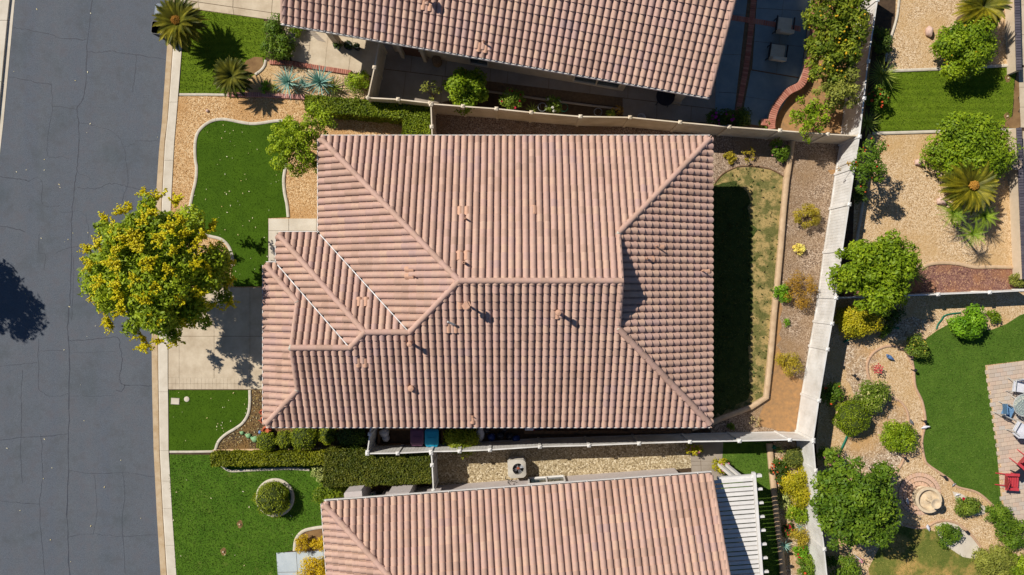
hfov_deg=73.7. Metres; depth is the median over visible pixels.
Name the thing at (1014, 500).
paver patio
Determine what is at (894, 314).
shrub
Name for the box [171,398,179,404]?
utility cover
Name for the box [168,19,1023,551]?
yard soil
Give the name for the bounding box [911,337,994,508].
lawn edging
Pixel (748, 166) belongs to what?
lawn edging
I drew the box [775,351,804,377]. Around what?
shrub
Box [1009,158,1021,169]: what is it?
stone bowl
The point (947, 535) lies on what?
shrub
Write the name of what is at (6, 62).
gutter pan
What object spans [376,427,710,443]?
bin yard
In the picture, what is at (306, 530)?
bed edging
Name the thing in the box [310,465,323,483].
shrub
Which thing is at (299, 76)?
gravel
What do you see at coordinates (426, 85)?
shrub
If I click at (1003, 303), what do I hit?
garden gravel
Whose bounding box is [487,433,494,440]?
bag
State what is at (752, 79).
patio
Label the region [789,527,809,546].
shrub
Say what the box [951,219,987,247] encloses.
palm
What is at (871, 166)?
evergreen tree
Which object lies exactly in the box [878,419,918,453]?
shrub
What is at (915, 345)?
rose bush
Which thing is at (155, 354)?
gutter pan
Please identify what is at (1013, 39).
garden wall
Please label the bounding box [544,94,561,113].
rose bush
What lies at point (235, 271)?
fallen petals
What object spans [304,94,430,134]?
hedge
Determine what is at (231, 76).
cycad
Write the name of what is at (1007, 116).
sprinkler
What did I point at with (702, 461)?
pad
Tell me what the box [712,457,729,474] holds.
flowering plant
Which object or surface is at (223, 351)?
driveway
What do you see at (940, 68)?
lawn edging
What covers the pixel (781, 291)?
shrub
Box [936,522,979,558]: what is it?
garden path
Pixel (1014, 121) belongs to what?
dirt
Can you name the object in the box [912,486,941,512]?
fountain
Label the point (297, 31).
shrub
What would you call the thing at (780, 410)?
bare dirt
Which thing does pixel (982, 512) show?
garden path
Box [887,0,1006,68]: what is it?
gravel
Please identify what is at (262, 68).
lawn edging
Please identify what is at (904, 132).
lawn edging
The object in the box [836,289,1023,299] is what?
fence
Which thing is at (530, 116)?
fence
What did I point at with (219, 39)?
front lawn
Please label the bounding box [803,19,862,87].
citrus tree
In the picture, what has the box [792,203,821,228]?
shrub
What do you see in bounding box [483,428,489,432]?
bag
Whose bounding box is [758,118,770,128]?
flowering plant
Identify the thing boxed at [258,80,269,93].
shrub
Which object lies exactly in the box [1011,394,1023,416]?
glass table
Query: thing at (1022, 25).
patio
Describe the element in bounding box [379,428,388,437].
bag
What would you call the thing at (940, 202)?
rock
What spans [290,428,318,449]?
round bush
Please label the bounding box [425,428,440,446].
wheeled bin
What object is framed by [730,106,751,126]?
flowering plant
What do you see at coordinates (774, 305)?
retaining kerb
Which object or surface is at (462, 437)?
shrub
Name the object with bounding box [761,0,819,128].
planter wall
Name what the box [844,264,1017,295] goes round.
red mulch
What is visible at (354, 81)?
shrub
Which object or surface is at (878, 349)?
bed edging
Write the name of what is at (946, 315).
garden hose
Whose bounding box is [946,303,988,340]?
shrub
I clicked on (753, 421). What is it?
shrub
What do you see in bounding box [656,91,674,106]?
patio table
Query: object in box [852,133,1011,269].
gravel
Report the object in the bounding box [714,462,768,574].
pergola
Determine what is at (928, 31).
rock
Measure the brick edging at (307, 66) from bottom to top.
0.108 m
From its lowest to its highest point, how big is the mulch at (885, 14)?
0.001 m
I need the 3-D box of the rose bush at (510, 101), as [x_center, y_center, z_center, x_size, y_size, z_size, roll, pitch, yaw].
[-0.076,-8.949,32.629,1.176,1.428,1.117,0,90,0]
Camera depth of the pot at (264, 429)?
33.05 m
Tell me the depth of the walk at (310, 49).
33.32 m
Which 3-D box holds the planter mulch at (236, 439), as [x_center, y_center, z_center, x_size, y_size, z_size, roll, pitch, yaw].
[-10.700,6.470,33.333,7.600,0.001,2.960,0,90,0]
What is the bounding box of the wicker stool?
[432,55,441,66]
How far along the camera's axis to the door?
32.73 m
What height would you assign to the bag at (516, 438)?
0.466 m
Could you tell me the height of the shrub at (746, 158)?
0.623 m
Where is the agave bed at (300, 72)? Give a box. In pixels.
[245,61,370,98]
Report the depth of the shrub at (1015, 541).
32.73 m
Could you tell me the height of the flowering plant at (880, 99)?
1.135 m
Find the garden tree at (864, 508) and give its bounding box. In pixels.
[809,447,904,551]
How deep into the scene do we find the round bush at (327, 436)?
32.67 m
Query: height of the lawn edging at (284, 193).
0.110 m
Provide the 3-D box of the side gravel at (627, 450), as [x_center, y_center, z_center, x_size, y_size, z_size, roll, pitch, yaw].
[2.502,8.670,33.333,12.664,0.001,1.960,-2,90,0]
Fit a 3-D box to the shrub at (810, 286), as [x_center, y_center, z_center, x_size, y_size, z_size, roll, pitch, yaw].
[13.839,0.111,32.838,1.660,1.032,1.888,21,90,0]
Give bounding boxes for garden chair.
[993,401,1013,419]
[1005,418,1023,438]
[1007,377,1023,393]
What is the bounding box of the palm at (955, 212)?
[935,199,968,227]
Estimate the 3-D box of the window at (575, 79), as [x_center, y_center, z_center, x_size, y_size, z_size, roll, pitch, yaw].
[4.031,-9.776,32.383,2.270,0.970,0.120,10,90,0]
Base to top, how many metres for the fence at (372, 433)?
1.840 m
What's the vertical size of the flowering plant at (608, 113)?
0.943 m
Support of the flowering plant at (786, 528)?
on the flower bed at (791, 566)
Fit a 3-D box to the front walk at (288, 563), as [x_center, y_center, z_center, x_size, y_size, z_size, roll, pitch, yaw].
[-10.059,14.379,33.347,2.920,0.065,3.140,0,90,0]
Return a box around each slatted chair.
[994,472,1019,490]
[1009,449,1023,469]
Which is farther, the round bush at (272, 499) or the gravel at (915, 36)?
the gravel at (915, 36)
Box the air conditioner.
[507,456,525,477]
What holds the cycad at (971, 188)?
on the gravel at (898, 194)
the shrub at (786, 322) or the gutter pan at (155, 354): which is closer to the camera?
the shrub at (786, 322)
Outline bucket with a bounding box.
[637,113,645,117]
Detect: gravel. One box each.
[171,96,402,287]
[247,66,368,97]
[436,114,787,152]
[436,117,788,170]
[437,442,689,482]
[437,442,690,484]
[710,141,838,432]
[776,146,837,338]
[816,292,1023,574]
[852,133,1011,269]
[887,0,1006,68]
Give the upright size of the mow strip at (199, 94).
0.100 m
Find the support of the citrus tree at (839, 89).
on the corner bed at (783, 118)
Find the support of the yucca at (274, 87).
on the agave bed at (300, 72)
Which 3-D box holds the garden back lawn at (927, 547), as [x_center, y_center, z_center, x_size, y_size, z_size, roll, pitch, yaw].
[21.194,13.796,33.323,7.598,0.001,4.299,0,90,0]
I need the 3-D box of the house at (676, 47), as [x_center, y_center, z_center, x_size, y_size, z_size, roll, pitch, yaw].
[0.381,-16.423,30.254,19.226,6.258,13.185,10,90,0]
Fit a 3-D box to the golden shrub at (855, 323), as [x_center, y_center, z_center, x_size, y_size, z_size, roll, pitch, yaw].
[16.529,1.560,32.638,2.136,1.424,1.825,-24,90,0]
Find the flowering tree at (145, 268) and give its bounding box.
[77,186,239,353]
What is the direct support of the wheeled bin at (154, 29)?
on the road
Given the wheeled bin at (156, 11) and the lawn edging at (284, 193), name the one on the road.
the wheeled bin at (156, 11)
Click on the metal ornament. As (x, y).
(878, 365)
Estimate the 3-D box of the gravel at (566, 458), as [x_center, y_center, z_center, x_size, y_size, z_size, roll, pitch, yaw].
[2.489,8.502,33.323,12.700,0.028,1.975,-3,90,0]
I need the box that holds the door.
[402,47,421,56]
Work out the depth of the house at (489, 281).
28.99 m
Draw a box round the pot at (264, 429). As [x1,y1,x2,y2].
[261,426,271,432]
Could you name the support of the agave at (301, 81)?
on the agave bed at (300, 72)
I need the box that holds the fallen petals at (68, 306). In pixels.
[7,8,140,561]
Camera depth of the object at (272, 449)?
33.30 m
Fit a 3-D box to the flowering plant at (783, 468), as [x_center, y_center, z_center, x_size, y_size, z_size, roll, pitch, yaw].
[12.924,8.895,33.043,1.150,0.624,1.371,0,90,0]
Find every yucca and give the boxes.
[269,81,279,94]
[322,75,344,96]
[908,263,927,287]
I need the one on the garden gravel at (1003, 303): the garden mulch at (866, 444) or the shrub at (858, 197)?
the garden mulch at (866, 444)
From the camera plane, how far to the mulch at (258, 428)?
33.32 m
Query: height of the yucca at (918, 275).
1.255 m
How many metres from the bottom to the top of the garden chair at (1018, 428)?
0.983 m
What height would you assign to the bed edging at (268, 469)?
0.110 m
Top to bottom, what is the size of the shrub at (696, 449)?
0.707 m
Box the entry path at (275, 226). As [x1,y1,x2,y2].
[268,219,316,260]
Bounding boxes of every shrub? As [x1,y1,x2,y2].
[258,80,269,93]
[259,12,297,61]
[286,27,304,37]
[293,555,325,574]
[294,534,311,554]
[309,539,320,548]
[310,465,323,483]
[312,482,346,509]
[316,535,323,551]
[335,428,368,448]
[344,70,370,98]
[419,80,440,100]
[442,66,488,115]
[442,428,480,459]
[610,105,623,115]
[685,443,703,455]
[722,150,737,164]
[726,423,734,429]
[741,146,754,163]
[750,416,760,426]
[769,137,790,162]
[773,284,791,302]
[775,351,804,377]
[777,488,791,509]
[778,465,817,508]
[782,446,803,467]
[783,318,789,326]
[784,269,818,309]
[784,504,809,524]
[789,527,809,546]
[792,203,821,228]
[792,243,806,255]
[795,554,815,574]
[825,555,838,568]
[830,552,861,574]
[833,305,885,339]
[851,180,868,204]
[871,25,894,61]
[878,325,892,338]
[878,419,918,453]
[880,304,906,328]
[934,522,962,548]
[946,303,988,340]
[971,543,1017,574]
[983,502,1014,531]
[986,309,1001,323]
[995,515,1023,550]
[1004,553,1023,574]
[1008,272,1023,287]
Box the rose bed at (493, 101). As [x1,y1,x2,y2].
[438,93,622,116]
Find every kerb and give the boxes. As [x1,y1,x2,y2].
[157,41,181,574]
[524,429,691,433]
[691,140,794,430]
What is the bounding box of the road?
[0,0,168,574]
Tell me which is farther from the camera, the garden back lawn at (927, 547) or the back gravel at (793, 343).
the back gravel at (793, 343)
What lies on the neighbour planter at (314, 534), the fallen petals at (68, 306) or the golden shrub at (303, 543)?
the golden shrub at (303, 543)
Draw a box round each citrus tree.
[801,0,871,46]
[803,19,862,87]
[811,67,860,109]
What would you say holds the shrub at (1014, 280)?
on the red mulch at (942, 278)
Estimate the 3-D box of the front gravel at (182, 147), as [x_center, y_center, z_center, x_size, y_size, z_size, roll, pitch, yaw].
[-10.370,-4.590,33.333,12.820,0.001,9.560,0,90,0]
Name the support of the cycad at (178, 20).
on the front lawn at (219, 39)
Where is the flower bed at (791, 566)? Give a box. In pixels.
[773,441,828,574]
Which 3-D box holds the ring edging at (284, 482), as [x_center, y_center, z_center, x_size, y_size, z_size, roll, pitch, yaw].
[-11.549,10.242,33.313,1.885,0.140,1.885,0,90,0]
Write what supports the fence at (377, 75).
on the front gravel at (182, 147)
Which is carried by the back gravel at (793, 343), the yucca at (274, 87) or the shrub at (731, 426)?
the shrub at (731, 426)
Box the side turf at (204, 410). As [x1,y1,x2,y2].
[169,390,247,450]
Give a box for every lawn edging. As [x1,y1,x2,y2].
[189,118,282,264]
[214,390,250,449]
[254,60,266,74]
[282,165,289,216]
[715,165,783,182]
[872,128,1014,134]
[883,64,1007,71]
[905,519,982,549]
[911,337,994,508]
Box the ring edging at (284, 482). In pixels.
[256,478,294,516]
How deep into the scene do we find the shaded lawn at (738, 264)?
33.32 m
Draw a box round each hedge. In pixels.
[209,447,325,467]
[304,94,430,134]
[322,444,431,487]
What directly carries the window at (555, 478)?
in the house at (666, 521)
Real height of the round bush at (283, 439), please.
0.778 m
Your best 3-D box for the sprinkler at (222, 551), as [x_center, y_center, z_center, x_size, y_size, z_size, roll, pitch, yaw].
[-14.091,12.885,33.296,0.317,0.086,0.449,0,90,0]
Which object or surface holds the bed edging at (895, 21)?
on the mulch at (885, 14)
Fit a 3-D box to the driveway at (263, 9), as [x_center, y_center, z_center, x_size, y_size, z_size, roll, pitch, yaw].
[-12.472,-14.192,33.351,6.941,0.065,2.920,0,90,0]
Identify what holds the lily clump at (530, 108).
on the rose bed at (493, 101)
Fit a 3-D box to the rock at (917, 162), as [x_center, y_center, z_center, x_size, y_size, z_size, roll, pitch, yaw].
[19.799,-6.088,33.237,0.366,0.320,0.361,0,90,0]
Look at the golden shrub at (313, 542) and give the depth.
32.87 m
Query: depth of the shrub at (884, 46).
32.81 m
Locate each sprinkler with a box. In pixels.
[220,548,225,555]
[237,520,242,527]
[1004,113,1009,120]
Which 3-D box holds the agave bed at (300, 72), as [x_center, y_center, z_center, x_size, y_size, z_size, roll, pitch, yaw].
[-9.946,-10.137,33.329,6.119,0.001,1.643,2,90,0]
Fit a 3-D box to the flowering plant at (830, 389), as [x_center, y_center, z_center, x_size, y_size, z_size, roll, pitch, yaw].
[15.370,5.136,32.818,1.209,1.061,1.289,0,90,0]
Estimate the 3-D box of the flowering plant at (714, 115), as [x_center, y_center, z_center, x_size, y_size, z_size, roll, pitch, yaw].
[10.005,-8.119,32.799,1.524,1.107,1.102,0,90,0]
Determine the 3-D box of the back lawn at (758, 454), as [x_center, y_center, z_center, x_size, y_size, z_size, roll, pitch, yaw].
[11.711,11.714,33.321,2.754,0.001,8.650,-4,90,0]
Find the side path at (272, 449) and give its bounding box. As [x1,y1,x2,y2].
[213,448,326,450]
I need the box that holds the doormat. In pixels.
[306,30,324,41]
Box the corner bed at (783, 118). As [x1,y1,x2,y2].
[775,0,876,134]
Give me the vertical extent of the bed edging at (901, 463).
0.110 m
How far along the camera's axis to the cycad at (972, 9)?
31.43 m
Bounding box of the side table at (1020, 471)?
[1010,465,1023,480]
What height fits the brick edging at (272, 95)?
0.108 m
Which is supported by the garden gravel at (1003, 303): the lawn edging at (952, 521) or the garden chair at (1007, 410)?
the lawn edging at (952, 521)
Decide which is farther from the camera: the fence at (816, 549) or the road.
the road
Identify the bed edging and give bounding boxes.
[221,466,309,471]
[293,525,321,550]
[488,90,619,109]
[766,443,785,574]
[855,194,864,240]
[866,345,912,384]
[884,0,899,61]
[891,396,909,423]
[894,455,905,474]
[921,261,1013,269]
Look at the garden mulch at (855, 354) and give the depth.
33.33 m
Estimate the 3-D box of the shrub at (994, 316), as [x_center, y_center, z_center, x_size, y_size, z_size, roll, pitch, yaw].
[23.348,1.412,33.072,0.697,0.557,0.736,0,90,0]
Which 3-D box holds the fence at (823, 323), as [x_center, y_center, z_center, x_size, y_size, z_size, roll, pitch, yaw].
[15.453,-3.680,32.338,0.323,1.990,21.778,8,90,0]
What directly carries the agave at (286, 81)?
on the agave bed at (300, 72)
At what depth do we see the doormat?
33.30 m
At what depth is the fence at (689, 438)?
32.24 m
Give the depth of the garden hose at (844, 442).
33.26 m
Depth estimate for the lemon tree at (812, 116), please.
31.32 m
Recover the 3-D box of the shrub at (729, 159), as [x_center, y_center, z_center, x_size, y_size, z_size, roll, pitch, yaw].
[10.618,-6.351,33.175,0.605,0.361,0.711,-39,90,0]
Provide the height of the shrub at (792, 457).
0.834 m
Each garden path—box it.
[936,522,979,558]
[952,491,985,515]
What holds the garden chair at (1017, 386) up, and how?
on the paver patio at (1014, 500)
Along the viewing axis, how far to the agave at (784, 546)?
32.94 m
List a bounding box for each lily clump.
[526,102,537,111]
[861,111,880,135]
[867,59,899,89]
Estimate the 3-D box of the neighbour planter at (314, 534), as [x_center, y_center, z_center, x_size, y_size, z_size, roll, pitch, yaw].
[-9.655,12.294,33.317,1.799,0.001,1.139,0,90,0]
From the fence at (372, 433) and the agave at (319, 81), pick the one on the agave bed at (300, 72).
the agave at (319, 81)
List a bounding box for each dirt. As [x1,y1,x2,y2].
[758,301,802,431]
[1001,71,1020,127]
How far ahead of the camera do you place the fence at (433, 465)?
32.12 m
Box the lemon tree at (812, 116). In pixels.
[788,94,838,143]
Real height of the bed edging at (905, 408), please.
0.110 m
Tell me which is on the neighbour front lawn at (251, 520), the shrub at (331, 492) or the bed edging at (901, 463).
the shrub at (331, 492)
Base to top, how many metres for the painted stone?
0.238 m
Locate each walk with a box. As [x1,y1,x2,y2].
[276,551,324,574]
[284,27,377,76]
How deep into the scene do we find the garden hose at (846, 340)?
33.25 m
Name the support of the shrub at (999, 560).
on the garden gravel at (1003, 303)
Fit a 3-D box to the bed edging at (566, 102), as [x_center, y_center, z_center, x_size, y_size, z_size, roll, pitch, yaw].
[1.949,-9.131,33.313,6.728,0.140,0.128,7,90,0]
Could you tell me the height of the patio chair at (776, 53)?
0.975 m
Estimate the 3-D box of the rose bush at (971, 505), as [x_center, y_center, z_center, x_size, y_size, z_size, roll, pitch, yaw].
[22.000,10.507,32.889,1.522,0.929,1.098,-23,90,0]
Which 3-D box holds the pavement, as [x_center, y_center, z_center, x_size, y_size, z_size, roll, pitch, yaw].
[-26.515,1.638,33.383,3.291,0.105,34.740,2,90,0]
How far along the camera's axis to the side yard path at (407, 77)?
33.32 m
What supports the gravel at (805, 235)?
on the back gravel at (793, 343)
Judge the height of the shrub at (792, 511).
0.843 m
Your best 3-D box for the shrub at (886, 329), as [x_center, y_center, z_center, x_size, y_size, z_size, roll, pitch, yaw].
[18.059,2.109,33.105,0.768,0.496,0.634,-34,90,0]
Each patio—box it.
[715,0,808,128]
[985,361,1023,522]
[1019,67,1023,127]
[1020,0,1023,64]
[1023,131,1023,185]
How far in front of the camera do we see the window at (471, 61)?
32.65 m
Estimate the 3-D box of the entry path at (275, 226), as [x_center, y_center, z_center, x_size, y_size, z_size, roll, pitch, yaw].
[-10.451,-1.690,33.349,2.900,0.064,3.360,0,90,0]
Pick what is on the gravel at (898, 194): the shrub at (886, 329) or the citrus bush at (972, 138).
the citrus bush at (972, 138)
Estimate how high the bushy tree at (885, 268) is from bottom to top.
4.053 m
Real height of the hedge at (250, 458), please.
0.871 m
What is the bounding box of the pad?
[690,442,723,479]
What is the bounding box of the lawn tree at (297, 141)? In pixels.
[265,101,337,177]
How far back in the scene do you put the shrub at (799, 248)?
33.08 m
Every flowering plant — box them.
[605,109,615,115]
[705,107,734,125]
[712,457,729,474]
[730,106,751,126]
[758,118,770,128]
[768,457,789,483]
[781,522,794,537]
[792,544,808,563]
[820,381,844,406]
[864,82,890,113]
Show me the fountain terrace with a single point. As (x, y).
(909, 484)
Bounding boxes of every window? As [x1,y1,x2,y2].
[468,58,488,66]
[528,475,565,483]
[573,76,620,88]
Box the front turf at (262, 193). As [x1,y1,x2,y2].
[192,121,290,285]
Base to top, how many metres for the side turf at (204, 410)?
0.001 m
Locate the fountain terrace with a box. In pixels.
[898,472,940,514]
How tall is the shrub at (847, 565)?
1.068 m
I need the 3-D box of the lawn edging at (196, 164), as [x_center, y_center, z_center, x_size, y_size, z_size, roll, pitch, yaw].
[-14.180,-5.221,33.328,3.837,0.110,7.602,19,90,0]
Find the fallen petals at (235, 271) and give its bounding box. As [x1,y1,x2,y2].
[178,120,271,440]
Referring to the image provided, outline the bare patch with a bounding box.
[244,57,262,74]
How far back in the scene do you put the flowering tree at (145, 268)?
27.86 m
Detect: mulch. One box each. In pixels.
[217,390,369,448]
[218,391,367,448]
[842,342,880,399]
[843,398,909,475]
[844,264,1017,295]
[862,0,895,137]
[868,316,935,340]
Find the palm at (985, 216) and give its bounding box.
[965,204,999,230]
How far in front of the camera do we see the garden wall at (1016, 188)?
32.84 m
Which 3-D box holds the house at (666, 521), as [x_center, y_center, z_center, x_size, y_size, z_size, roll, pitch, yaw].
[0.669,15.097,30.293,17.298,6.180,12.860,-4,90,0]
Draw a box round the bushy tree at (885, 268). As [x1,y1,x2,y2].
[825,228,923,316]
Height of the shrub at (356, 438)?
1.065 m
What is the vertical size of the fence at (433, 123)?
1.840 m
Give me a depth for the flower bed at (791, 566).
33.33 m
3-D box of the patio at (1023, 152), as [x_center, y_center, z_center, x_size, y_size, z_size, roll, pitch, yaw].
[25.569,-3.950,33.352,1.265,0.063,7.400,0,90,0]
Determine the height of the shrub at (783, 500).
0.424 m
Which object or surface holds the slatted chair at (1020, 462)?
on the paver patio at (1014, 500)
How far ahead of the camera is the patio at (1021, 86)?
33.32 m
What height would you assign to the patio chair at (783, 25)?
0.975 m
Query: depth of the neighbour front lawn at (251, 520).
33.32 m
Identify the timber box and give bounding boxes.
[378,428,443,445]
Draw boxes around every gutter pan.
[0,0,14,146]
[152,42,171,574]
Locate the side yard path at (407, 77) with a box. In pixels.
[371,43,734,126]
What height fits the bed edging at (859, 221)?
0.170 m
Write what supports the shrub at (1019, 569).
on the garden gravel at (1003, 303)
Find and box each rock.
[914,159,922,165]
[925,26,932,36]
[936,197,946,204]
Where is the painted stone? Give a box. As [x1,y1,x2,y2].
[250,436,256,442]
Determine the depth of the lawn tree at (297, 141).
30.19 m
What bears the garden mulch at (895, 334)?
on the garden gravel at (1003, 303)
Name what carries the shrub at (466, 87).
on the rose bed at (493, 101)
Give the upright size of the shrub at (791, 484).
1.401 m
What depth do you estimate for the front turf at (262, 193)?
33.31 m
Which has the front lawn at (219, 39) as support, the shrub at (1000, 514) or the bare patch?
the bare patch
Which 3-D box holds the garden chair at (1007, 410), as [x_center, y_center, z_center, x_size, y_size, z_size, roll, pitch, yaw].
[23.811,5.916,32.837,0.880,0.978,0.622,25,90,0]
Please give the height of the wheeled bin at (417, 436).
1.113 m
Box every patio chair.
[765,42,788,62]
[772,15,795,35]
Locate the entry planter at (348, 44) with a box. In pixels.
[332,40,359,50]
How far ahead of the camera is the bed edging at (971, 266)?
33.25 m
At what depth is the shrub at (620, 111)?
32.67 m
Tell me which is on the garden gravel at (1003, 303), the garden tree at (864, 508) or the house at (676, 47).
the garden tree at (864, 508)
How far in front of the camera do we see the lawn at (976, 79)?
33.32 m
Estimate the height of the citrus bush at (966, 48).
2.320 m
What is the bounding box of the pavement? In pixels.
[0,0,10,102]
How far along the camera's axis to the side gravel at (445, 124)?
33.33 m
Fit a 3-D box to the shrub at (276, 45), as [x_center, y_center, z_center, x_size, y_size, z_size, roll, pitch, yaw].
[-11.218,-11.967,32.744,1.822,1.218,2.252,0,90,0]
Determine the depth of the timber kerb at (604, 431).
33.13 m
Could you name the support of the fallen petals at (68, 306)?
on the road
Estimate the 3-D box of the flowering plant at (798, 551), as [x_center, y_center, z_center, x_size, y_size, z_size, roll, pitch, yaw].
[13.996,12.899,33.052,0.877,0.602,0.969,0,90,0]
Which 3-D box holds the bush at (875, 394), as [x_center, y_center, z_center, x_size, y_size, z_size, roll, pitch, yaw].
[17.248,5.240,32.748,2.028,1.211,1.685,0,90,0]
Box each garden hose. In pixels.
[839,436,847,453]
[843,325,899,342]
[936,312,960,328]
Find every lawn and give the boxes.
[170,454,347,574]
[179,11,265,93]
[710,180,756,418]
[713,167,782,416]
[721,441,779,574]
[868,526,1004,574]
[877,67,1015,131]
[913,314,1023,505]
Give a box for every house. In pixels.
[262,135,713,427]
[280,0,735,104]
[320,468,730,574]
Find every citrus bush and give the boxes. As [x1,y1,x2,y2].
[918,110,1023,179]
[929,14,1000,82]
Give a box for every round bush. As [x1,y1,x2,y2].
[252,480,290,518]
[256,431,276,452]
[275,430,292,448]
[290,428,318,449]
[318,428,336,444]
[832,398,872,437]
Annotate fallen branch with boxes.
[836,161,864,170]
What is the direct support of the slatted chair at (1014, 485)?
on the paver patio at (1014, 500)
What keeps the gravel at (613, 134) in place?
on the side gravel at (445, 124)
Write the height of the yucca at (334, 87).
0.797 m
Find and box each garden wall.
[1005,0,1021,74]
[1007,128,1023,278]
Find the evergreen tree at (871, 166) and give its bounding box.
[848,136,889,194]
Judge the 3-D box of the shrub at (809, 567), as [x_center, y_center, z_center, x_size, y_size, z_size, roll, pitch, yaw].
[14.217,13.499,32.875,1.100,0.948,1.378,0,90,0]
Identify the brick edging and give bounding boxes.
[228,92,304,99]
[269,60,350,74]
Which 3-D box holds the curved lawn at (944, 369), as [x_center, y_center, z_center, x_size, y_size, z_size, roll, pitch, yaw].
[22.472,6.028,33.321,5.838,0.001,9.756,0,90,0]
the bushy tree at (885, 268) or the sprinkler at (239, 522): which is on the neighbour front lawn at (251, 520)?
the sprinkler at (239, 522)
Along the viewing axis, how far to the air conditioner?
32.57 m
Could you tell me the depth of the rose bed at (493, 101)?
33.31 m
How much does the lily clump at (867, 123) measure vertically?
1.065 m
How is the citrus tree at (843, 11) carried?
on the corner bed at (783, 118)
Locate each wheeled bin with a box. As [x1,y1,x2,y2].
[151,19,164,39]
[154,4,161,14]
[410,428,424,445]
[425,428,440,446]
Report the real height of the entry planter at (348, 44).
0.659 m
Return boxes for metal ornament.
[872,363,882,373]
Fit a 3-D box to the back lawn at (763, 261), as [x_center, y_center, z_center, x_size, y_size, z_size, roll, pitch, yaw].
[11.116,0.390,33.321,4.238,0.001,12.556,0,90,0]
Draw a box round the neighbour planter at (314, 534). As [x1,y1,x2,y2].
[296,529,322,550]
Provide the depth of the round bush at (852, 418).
32.44 m
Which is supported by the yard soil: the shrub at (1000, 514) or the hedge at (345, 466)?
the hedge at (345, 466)
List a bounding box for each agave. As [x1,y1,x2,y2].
[273,66,300,99]
[295,76,308,90]
[303,67,335,95]
[779,539,791,552]
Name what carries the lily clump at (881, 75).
on the mulch at (885, 14)
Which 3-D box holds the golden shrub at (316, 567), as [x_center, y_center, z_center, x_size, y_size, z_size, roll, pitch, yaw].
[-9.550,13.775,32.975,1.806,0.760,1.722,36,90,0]
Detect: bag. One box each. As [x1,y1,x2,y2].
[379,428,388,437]
[382,436,389,441]
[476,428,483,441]
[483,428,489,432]
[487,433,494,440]
[512,435,519,440]
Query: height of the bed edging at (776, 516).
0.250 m
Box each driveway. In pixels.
[168,287,261,389]
[188,0,279,19]
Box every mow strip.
[169,450,212,452]
[179,93,227,95]
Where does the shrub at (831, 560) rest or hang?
on the garden gravel at (1003, 303)
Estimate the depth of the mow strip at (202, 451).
33.29 m
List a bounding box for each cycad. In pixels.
[152,0,208,52]
[212,55,253,98]
[938,160,999,215]
[952,0,1012,29]
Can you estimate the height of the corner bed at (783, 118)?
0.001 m
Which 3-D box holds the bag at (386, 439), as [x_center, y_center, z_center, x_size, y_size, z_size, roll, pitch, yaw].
[-6.136,7.322,33.117,0.373,0.432,0.352,0,90,0]
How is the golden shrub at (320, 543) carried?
on the neighbour planter at (314, 534)
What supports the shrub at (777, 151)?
on the back gravel at (793, 343)
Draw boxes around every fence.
[365,42,431,106]
[365,428,377,453]
[365,430,810,455]
[429,104,436,134]
[429,452,438,490]
[430,102,860,143]
[795,0,878,440]
[796,432,826,574]
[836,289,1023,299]
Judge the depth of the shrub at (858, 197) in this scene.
32.75 m
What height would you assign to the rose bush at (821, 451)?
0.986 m
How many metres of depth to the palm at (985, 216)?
32.01 m
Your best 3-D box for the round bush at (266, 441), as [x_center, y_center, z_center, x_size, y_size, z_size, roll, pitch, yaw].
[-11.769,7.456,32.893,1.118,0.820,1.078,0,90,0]
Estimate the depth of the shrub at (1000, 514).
32.75 m
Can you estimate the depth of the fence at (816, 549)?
32.16 m
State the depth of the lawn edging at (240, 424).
33.27 m
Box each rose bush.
[498,87,522,109]
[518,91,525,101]
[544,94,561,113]
[816,446,842,467]
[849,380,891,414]
[904,333,930,358]
[953,496,981,517]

